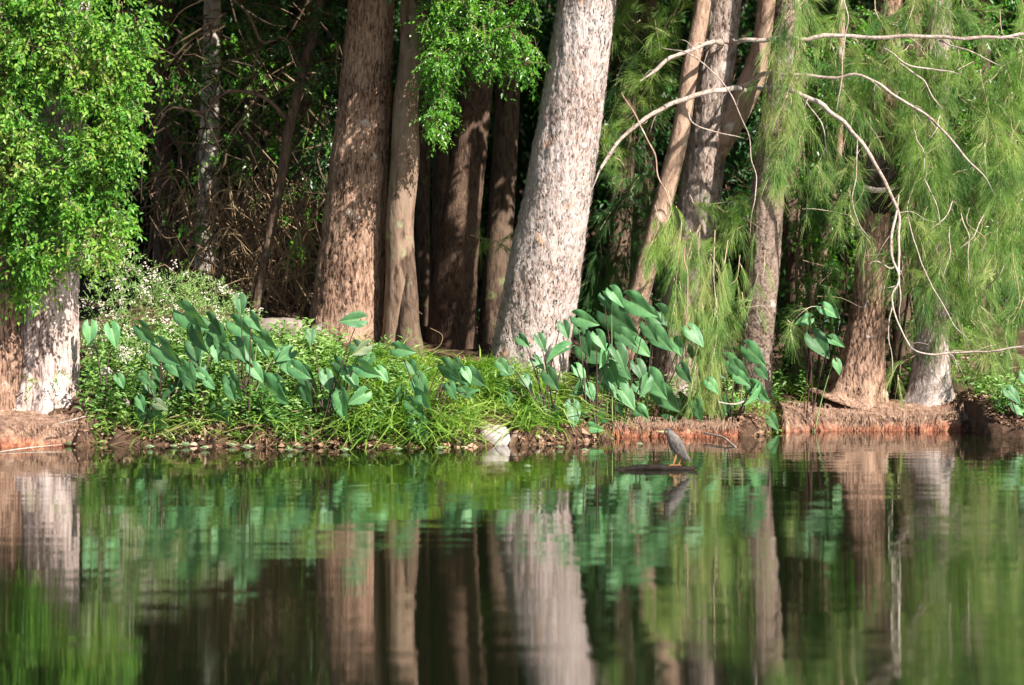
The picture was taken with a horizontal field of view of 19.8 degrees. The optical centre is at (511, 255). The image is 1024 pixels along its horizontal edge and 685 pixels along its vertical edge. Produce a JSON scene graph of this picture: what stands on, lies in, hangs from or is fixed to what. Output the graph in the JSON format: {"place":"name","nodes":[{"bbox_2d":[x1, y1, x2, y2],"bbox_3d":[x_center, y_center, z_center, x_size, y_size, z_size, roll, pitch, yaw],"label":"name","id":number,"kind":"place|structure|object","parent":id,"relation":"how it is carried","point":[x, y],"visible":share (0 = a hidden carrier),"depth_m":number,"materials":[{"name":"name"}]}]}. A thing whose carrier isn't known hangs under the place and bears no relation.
{"place":"outdoors","nodes":[
{"label":"outdoors","id":0,"kind":"place"},
{"bbox_2d":[241,444,254,448],"bbox_3d":[-2.452,1.771,27.279,0.140,0.046,0.144,0,0,16],"label":"floating rosette","id":1,"kind":"object","parent":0,"point":[248,446],"visible":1,"depth_m":27.26,"materials":[{"name":"green plant"}]},
{"bbox_2d":[0,430,1023,684],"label":"water","id":2,"kind":"structure","parent":0,"point":[834,558],"depth_m":17.21,"materials":[{"name":"green liquid"}]},
{"bbox_2d":[0,444,61,452],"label":"stick","id":3,"kind":"object","parent":2,"relation":"on","point":[27,448],"visible":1,"depth_m":27.26,"materials":[{"name":"beige wood"}]},
{"bbox_2d":[614,464,696,469],"bbox_3d":[1.208,1.787,24.749,0.704,0.074,0.064,0,0,0],"label":"floating log","id":4,"kind":"object","parent":2,"relation":"on","point":[652,467],"visible":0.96,"depth_m":24.73,"materials":[{"name":"brown wood"}]},
{"bbox_2d":[656,428,689,465],"bbox_3d":[1.355,1.609,24.750,0.295,0.321,0.109,0,0,0],"label":"heron","id":5,"kind":"object","parent":4,"relation":"on","point":[676,444],"visible":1,"depth_m":24.72},
{"bbox_2d":[703,432,736,447],"bbox_3d":[2.041,1.785,28.155,0.076,0.106,1.522,0,0,-9],"label":"stick","id":6,"kind":"object","parent":2,"relation":"on","point":[729,442],"visible":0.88,"depth_m":28.37,"materials":[{"name":"grey wood"}]},
{"bbox_2d":[48,0,1023,446],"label":"ground","id":7,"kind":"structure","parent":0,"point":[980,420],"depth_m":31.35,"materials":[{"name":"soil"}]},
{"bbox_2d":[58,416,85,424],"bbox_3d":[-4.147,1.547,27.712,0.265,0.083,0.038,0,0,-11],"label":"stick","id":8,"kind":"object","parent":7,"relation":"on","point":[71,420],"visible":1,"depth_m":27.70,"materials":[{"name":"beige wood"}]},
{"bbox_2d":[1,0,189,279],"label":"leafy shrub","id":9,"kind":"object","parent":7,"relation":"on","point":[89,123],"visible":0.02,"depth_m":41.70,"materials":[{"name":"green plant"}]},
{"bbox_2d":[79,331,111,394],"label":"leafy shrub","id":10,"kind":"object","parent":7,"relation":"on","point":[99,346],"visible":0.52,"depth_m":28.93,"materials":[{"name":"green plant"}]},
{"bbox_2d":[82,319,161,432],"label":"taro plant","id":11,"kind":"object","parent":7,"relation":"on","point":[112,333],"visible":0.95,"depth_m":28.31,"materials":[{"name":"green plant"}]},
{"bbox_2d":[114,398,131,407],"bbox_3d":[-3.767,1.431,28.401,0.180,0.127,0.156,0,0,0],"label":"rock","id":12,"kind":"object","parent":7,"relation":"on","point":[128,401],"visible":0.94,"depth_m":28.35,"materials":[{"name":"grey stone"}]},
{"bbox_2d":[79,234,172,334],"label":"flowering bush","id":13,"kind":"object","parent":7,"relation":"on","point":[143,291],"visible":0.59,"depth_m":29.50,"materials":[{"name":"green plant"}]},
{"bbox_2d":[79,310,186,377],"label":"flowering bush","id":14,"kind":"object","parent":7,"relation":"on","point":[124,350],"visible":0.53,"depth_m":29.14,"materials":[{"name":"green plant"}]},
{"bbox_2d":[0,0,286,446],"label":"old tree","id":15,"kind":"object","parent":7,"relation":"on","point":[43,348],"visible":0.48,"depth_m":28.44,"materials":[{"name":"green plant"}]},
{"bbox_2d":[0,0,173,401],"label":"climbing vine","id":16,"kind":"object","parent":15,"relation":"attached to","point":[93,46],"visible":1,"depth_m":27.89,"materials":[{"name":"green plant"}]},
{"bbox_2d":[152,0,174,291],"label":"background tree","id":17,"kind":"object","parent":7,"relation":"on","point":[159,183],"visible":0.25,"depth_m":37.91,"materials":[{"name":"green plant"}]},
{"bbox_2d":[133,319,197,433],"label":"taro plant","id":18,"kind":"object","parent":7,"relation":"on","point":[166,356],"visible":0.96,"depth_m":28.07,"materials":[{"name":"green plant"}]},
{"bbox_2d":[120,259,227,337],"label":"flowering bush","id":19,"kind":"object","parent":7,"relation":"on","point":[188,290],"visible":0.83,"depth_m":30.25,"materials":[{"name":"green plant"}]},
{"bbox_2d":[95,0,258,271],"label":"background tree","id":20,"kind":"object","parent":7,"relation":"on","point":[212,8],"visible":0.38,"depth_m":34.91,"materials":[{"name":"brown plant"}]},
{"bbox_2d":[82,0,388,304],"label":"hanging vines","id":21,"kind":"object","parent":20,"relation":"hanging from","point":[176,60],"visible":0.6,"depth_m":33.10,"materials":[{"name":"plant"}]},
{"bbox_2d":[161,398,207,418],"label":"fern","id":22,"kind":"object","parent":7,"relation":"on","point":[176,402],"visible":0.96,"depth_m":28.08,"materials":[{"name":"green plant"}]},
{"bbox_2d":[172,300,233,433],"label":"taro plant","id":23,"kind":"object","parent":7,"relation":"on","point":[192,321],"visible":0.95,"depth_m":28.01,"materials":[{"name":"green plant"}]},
{"bbox_2d":[99,0,346,271],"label":"leafy shrub","id":24,"kind":"object","parent":7,"relation":"on","point":[193,10],"visible":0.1,"depth_m":42.57,"materials":[{"name":"green plant"}]},
{"bbox_2d":[108,0,344,290],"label":"leafy shrub","id":25,"kind":"object","parent":7,"relation":"on","point":[262,75],"visible":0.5,"depth_m":34.31,"materials":[{"name":"green plant"}]},
{"bbox_2d":[193,278,263,344],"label":"flowering bush","id":26,"kind":"object","parent":7,"relation":"on","point":[230,308],"visible":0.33,"depth_m":30.58,"materials":[{"name":"green plant"}]},
{"bbox_2d":[133,0,347,312],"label":"sapling","id":27,"kind":"object","parent":7,"relation":"on","point":[302,69],"visible":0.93,"depth_m":31.55,"materials":[{"name":"brown plant"}]},
{"bbox_2d":[219,293,296,431],"bbox_3d":[-2.429,1.006,27.986,0.794,1.324,0.665,0,0,0],"label":"taro plant","id":28,"kind":"object","parent":7,"relation":"on","point":[238,348],"visible":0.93,"depth_m":28.02,"materials":[{"name":"green plant"}]},
{"bbox_2d":[116,151,421,319],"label":"dead brambles","id":29,"kind":"object","parent":7,"relation":"on","point":[245,236],"visible":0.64,"depth_m":32.68,"materials":[{"name":"plant"}]},
{"bbox_2d":[253,317,307,340],"bbox_3d":[-2.425,0.817,30.487,0.642,0.365,0.538,0,0,0],"label":"boulder","id":30,"kind":"object","parent":7,"relation":"on","point":[272,321],"visible":0.35,"depth_m":30.30,"materials":[{"name":"beige stone"}]},
{"bbox_2d":[240,0,344,254],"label":"background tree","id":31,"kind":"object","parent":7,"relation":"on","point":[247,139],"visible":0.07,"depth_m":38.93,"materials":[{"name":"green plant"}]},
{"bbox_2d":[277,191,323,291],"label":"leafy shrub","id":32,"kind":"object","parent":7,"relation":"on","point":[314,270],"visible":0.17,"depth_m":33.52,"materials":[{"name":"green plant"}]},
{"bbox_2d":[291,0,315,284],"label":"background tree","id":33,"kind":"object","parent":7,"relation":"on","point":[302,102],"visible":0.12,"depth_m":37.39,"materials":[{"name":"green plant"}]},
{"bbox_2d":[286,311,387,438],"bbox_3d":[-1.655,1.129,27.891,0.969,1.217,0.672,0,0,0],"label":"taro plant","id":34,"kind":"object","parent":7,"relation":"on","point":[301,373],"visible":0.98,"depth_m":27.84,"materials":[{"name":"green plant"}]},
{"bbox_2d":[307,0,395,344],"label":"forest tree","id":35,"kind":"object","parent":7,"relation":"on","point":[349,273],"visible":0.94,"depth_m":30.75,"materials":[{"name":"brown plant"}]},
{"bbox_2d":[236,0,497,282],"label":"leafy shrub","id":36,"kind":"object","parent":7,"relation":"on","point":[396,44],"visible":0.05,"depth_m":42.65,"materials":[{"name":"green plant"}]},
{"bbox_2d":[324,0,455,325],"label":"background tree","id":37,"kind":"object","parent":7,"relation":"on","point":[423,237],"visible":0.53,"depth_m":35.13,"materials":[{"name":"brown plant"}]},
{"bbox_2d":[94,394,769,447],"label":"fallen twigs","id":38,"kind":"object","parent":7,"relation":"on","point":[139,430],"visible":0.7,"depth_m":27.96,"materials":[{"name":"wood"}]},
{"bbox_2d":[427,328,442,351],"bbox_3d":[-0.802,0.863,30.200,0.186,0.253,0.011,0,0,0],"label":"stick","id":39,"kind":"object","parent":7,"relation":"on","point":[441,341],"visible":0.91,"depth_m":30.20,"materials":[{"name":"wood"}]},
{"bbox_2d":[390,341,485,446],"bbox_3d":[-0.707,1.308,27.906,0.920,1.006,0.525,0,0,0],"label":"taro plant","id":40,"kind":"object","parent":7,"relation":"on","point":[451,373],"visible":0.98,"depth_m":27.81,"materials":[{"name":"green plant"}]},
{"bbox_2d":[430,0,452,292],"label":"background tree","id":41,"kind":"object","parent":7,"relation":"on","point":[440,167],"visible":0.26,"depth_m":37.91,"materials":[{"name":"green plant"}]},
{"bbox_2d":[391,78,495,325],"bbox_3d":[-0.647,-0.554,38.225,2.111,4.125,3.366,0,0,0],"label":"leafy shrub","id":42,"kind":"object","parent":7,"relation":"on","point":[459,100],"visible":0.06,"depth_m":38.73,"materials":[{"name":"green plant"}]},
{"bbox_2d":[425,0,496,349],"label":"background tree","id":43,"kind":"object","parent":7,"relation":"on","point":[452,313],"visible":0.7,"depth_m":33.42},
{"bbox_2d":[88,321,835,450],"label":"grass","id":44,"kind":"structure","parent":7,"relation":"on","point":[483,395],"depth_m":28.21,"materials":[{"name":"green plant"}]},
{"bbox_2d":[97,367,111,375],"bbox_3d":[-3.987,1.138,28.799,0.147,0.106,0.108,0,0,0],"label":"rock","id":45,"kind":"object","parent":44,"relation":"on","point":[105,369],"visible":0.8,"depth_m":28.76,"materials":[{"name":"grey stone"}]},
{"bbox_2d":[718,399,768,404],"bbox_3d":[2.307,1.451,29.299,0.023,0.061,0.813,0,0,42],"label":"stick","id":46,"kind":"object","parent":44,"relation":"on","point":[738,402],"visible":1,"depth_m":29.21,"materials":[{"name":"beige wood"}]},
{"bbox_2d":[381,0,556,360],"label":"slim tree","id":47,"kind":"object","parent":7,"relation":"on","point":[401,309],"visible":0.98,"depth_m":30.33,"materials":[{"name":"green plant"}]},
{"bbox_2d":[479,424,510,445],"bbox_3d":[-0.176,1.740,28.002,0.366,0.278,0.296,0,0,0],"label":"seashell","id":48,"kind":"object","parent":7,"relation":"on","point":[493,437],"visible":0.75,"depth_m":27.88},
{"bbox_2d":[393,0,615,317],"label":"leafy shrub","id":49,"kind":"object","parent":7,"relation":"on","point":[524,135],"visible":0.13,"depth_m":43.01,"materials":[{"name":"green plant"}]},
{"bbox_2d":[8,0,1023,315],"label":"distant wood","id":50,"kind":"object","parent":7,"relation":"on","point":[598,222],"visible":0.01,"depth_m":44.78,"materials":[{"name":"green plant"}]},
{"bbox_2d":[425,0,615,384],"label":"leaning tree","id":51,"kind":"object","parent":7,"relation":"on","point":[541,288],"visible":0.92,"depth_m":29.71,"materials":[{"name":"beige plant"}]},
{"bbox_2d":[494,320,580,432],"bbox_3d":[0.251,1.160,28.470,0.839,1.092,0.630,0,0,0],"label":"taro plant","id":52,"kind":"object","parent":7,"relation":"on","point":[550,379],"visible":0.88,"depth_m":28.40,"materials":[{"name":"green plant"}]},
{"bbox_2d":[72,309,1023,446],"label":"weeds","id":53,"kind":"object","parent":7,"relation":"on","point":[299,342],"visible":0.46,"depth_m":28.70,"materials":[{"name":"green plant"}]},
{"bbox_2d":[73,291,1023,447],"bbox_3d":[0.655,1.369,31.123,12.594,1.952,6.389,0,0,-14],"label":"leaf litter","id":54,"kind":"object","parent":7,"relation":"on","point":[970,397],"visible":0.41,"depth_m":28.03,"materials":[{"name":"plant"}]},
{"bbox_2d":[477,0,668,343],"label":"background tree","id":55,"kind":"object","parent":7,"relation":"on","point":[501,210],"visible":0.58,"depth_m":34.37,"materials":[{"name":"brown plant"}]},
{"bbox_2d":[569,309,628,432],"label":"taro plant","id":56,"kind":"object","parent":7,"relation":"on","point":[592,348],"visible":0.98,"depth_m":28.92,"materials":[{"name":"green plant"}]},
{"bbox_2d":[601,0,638,346],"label":"background tree","id":57,"kind":"object","parent":7,"relation":"on","point":[623,240],"visible":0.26,"depth_m":34.68,"materials":[{"name":"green plant"}]},
{"bbox_2d":[594,285,661,437],"bbox_3d":[1.077,1.125,29.285,0.638,1.686,0.643,0,0,-34],"label":"taro plant","id":58,"kind":"object","parent":7,"relation":"on","point":[618,323],"visible":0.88,"depth_m":29.18,"materials":[{"name":"green plant"}]},
{"bbox_2d":[629,0,657,346],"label":"background tree","id":59,"kind":"object","parent":7,"relation":"on","point":[650,4],"visible":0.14,"depth_m":37.88,"materials":[{"name":"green plant"}]},
{"bbox_2d":[629,303,703,421],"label":"taro plant","id":60,"kind":"object","parent":7,"relation":"on","point":[662,394],"visible":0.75,"depth_m":29.44,"materials":[{"name":"green plant"}]},
{"bbox_2d":[568,1,819,382],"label":"leafy shrub","id":61,"kind":"object","parent":7,"relation":"on","point":[641,146],"visible":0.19,"depth_m":34.59,"materials":[{"name":"green plant"}]},
{"bbox_2d":[582,0,819,326],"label":"leafy shrub","id":62,"kind":"object","parent":7,"relation":"on","point":[660,157],"visible":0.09,"depth_m":41.61,"materials":[{"name":"green plant"}]},
{"bbox_2d":[703,339,778,430],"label":"taro plant","id":63,"kind":"object","parent":7,"relation":"on","point":[737,370],"visible":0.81,"depth_m":29.48,"materials":[{"name":"green plant"}]},
{"bbox_2d":[471,0,1023,437],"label":"she oak","id":64,"kind":"object","parent":7,"relation":"on","point":[714,106],"visible":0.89,"depth_m":30.43,"materials":[{"name":"green plant"}]},
{"bbox_2d":[735,0,799,409],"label":"she oak","id":65,"kind":"object","parent":7,"relation":"on","point":[769,222],"visible":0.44,"depth_m":30.46,"materials":[{"name":"brown plant"}]},
{"bbox_2d":[782,1,806,379],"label":"background tree","id":66,"kind":"object","parent":7,"relation":"on","point":[790,257],"visible":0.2,"depth_m":33.31,"materials":[{"name":"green plant"}]},
{"bbox_2d":[754,50,859,379],"bbox_3d":[3.347,-0.364,33.036,1.475,3.932,1.933,0,0,-33],"label":"leafy shrub","id":67,"kind":"object","parent":7,"relation":"on","point":[830,282],"visible":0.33,"depth_m":32.77,"materials":[{"name":"green plant"}]},
{"bbox_2d":[778,7,860,391],"bbox_3d":[3.297,-0.610,31.876,1.208,4.194,1.271,0,0,0],"label":"leafy shrub","id":68,"kind":"object","parent":7,"relation":"on","point":[808,280],"visible":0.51,"depth_m":31.70,"materials":[{"name":"green plant"}]},
{"bbox_2d":[795,301,844,430],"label":"taro plant","id":69,"kind":"object","parent":7,"relation":"on","point":[819,342],"visible":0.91,"depth_m":30.20,"materials":[{"name":"green plant"}]},
{"bbox_2d":[795,0,844,373],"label":"background tree","id":70,"kind":"object","parent":7,"relation":"on","point":[812,297],"visible":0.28,"depth_m":32.56,"materials":[{"name":"beige plant"}]},
{"bbox_2d":[719,0,954,333],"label":"leafy shrub","id":71,"kind":"object","parent":7,"relation":"on","point":[818,8],"visible":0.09,"depth_m":40.80,"materials":[{"name":"green plant"}]},
{"bbox_2d":[774,0,1023,431],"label":"she oak","id":72,"kind":"object","parent":7,"relation":"on","point":[854,389],"visible":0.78,"depth_m":30.64,"materials":[{"name":"brown plant"}]},
{"bbox_2d":[888,0,921,360],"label":"background tree","id":73,"kind":"object","parent":7,"relation":"on","point":[896,334],"visible":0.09,"depth_m":35.88,"materials":[{"name":"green plant"}]},
{"bbox_2d":[813,0,1023,375],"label":"leafy shrub","id":74,"kind":"object","parent":7,"relation":"on","point":[969,46],"visible":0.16,"depth_m":33.65,"materials":[{"name":"green plant"}]},
{"bbox_2d":[864,0,1009,405],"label":"she oak","id":75,"kind":"object","parent":7,"relation":"on","point":[933,385],"visible":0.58,"depth_m":30.75,"materials":[{"name":"green plant"}]},
{"bbox_2d":[872,0,1023,325],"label":"leafy shrub","id":76,"kind":"object","parent":7,"relation":"on","point":[1003,27],"visible":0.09,"depth_m":40.61,"materials":[{"name":"green plant"}]},
{"bbox_2d":[885,90,1023,393],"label":"leafy shrub","id":77,"kind":"object","parent":7,"relation":"on","point":[901,339],"visible":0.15,"depth_m":31.61,"materials":[{"name":"green plant"}]},
{"bbox_2d":[885,230,1023,388],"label":"leafy shrub","id":78,"kind":"object","parent":7,"relation":"on","point":[901,323],"visible":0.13,"depth_m":32.18,"materials":[{"name":"green plant"}]},
{"bbox_2d":[962,0,991,344],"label":"background tree","id":79,"kind":"object","parent":7,"relation":"on","point":[976,50],"visible":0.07,"depth_m":36.90,"materials":[{"name":"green plant"}]},
{"bbox_2d":[995,369,1023,419],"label":"taro plant","id":80,"kind":"object","parent":7,"relation":"on","point":[1012,394],"visible":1,"depth_m":29.36,"materials":[{"name":"green plant"}]}
]}

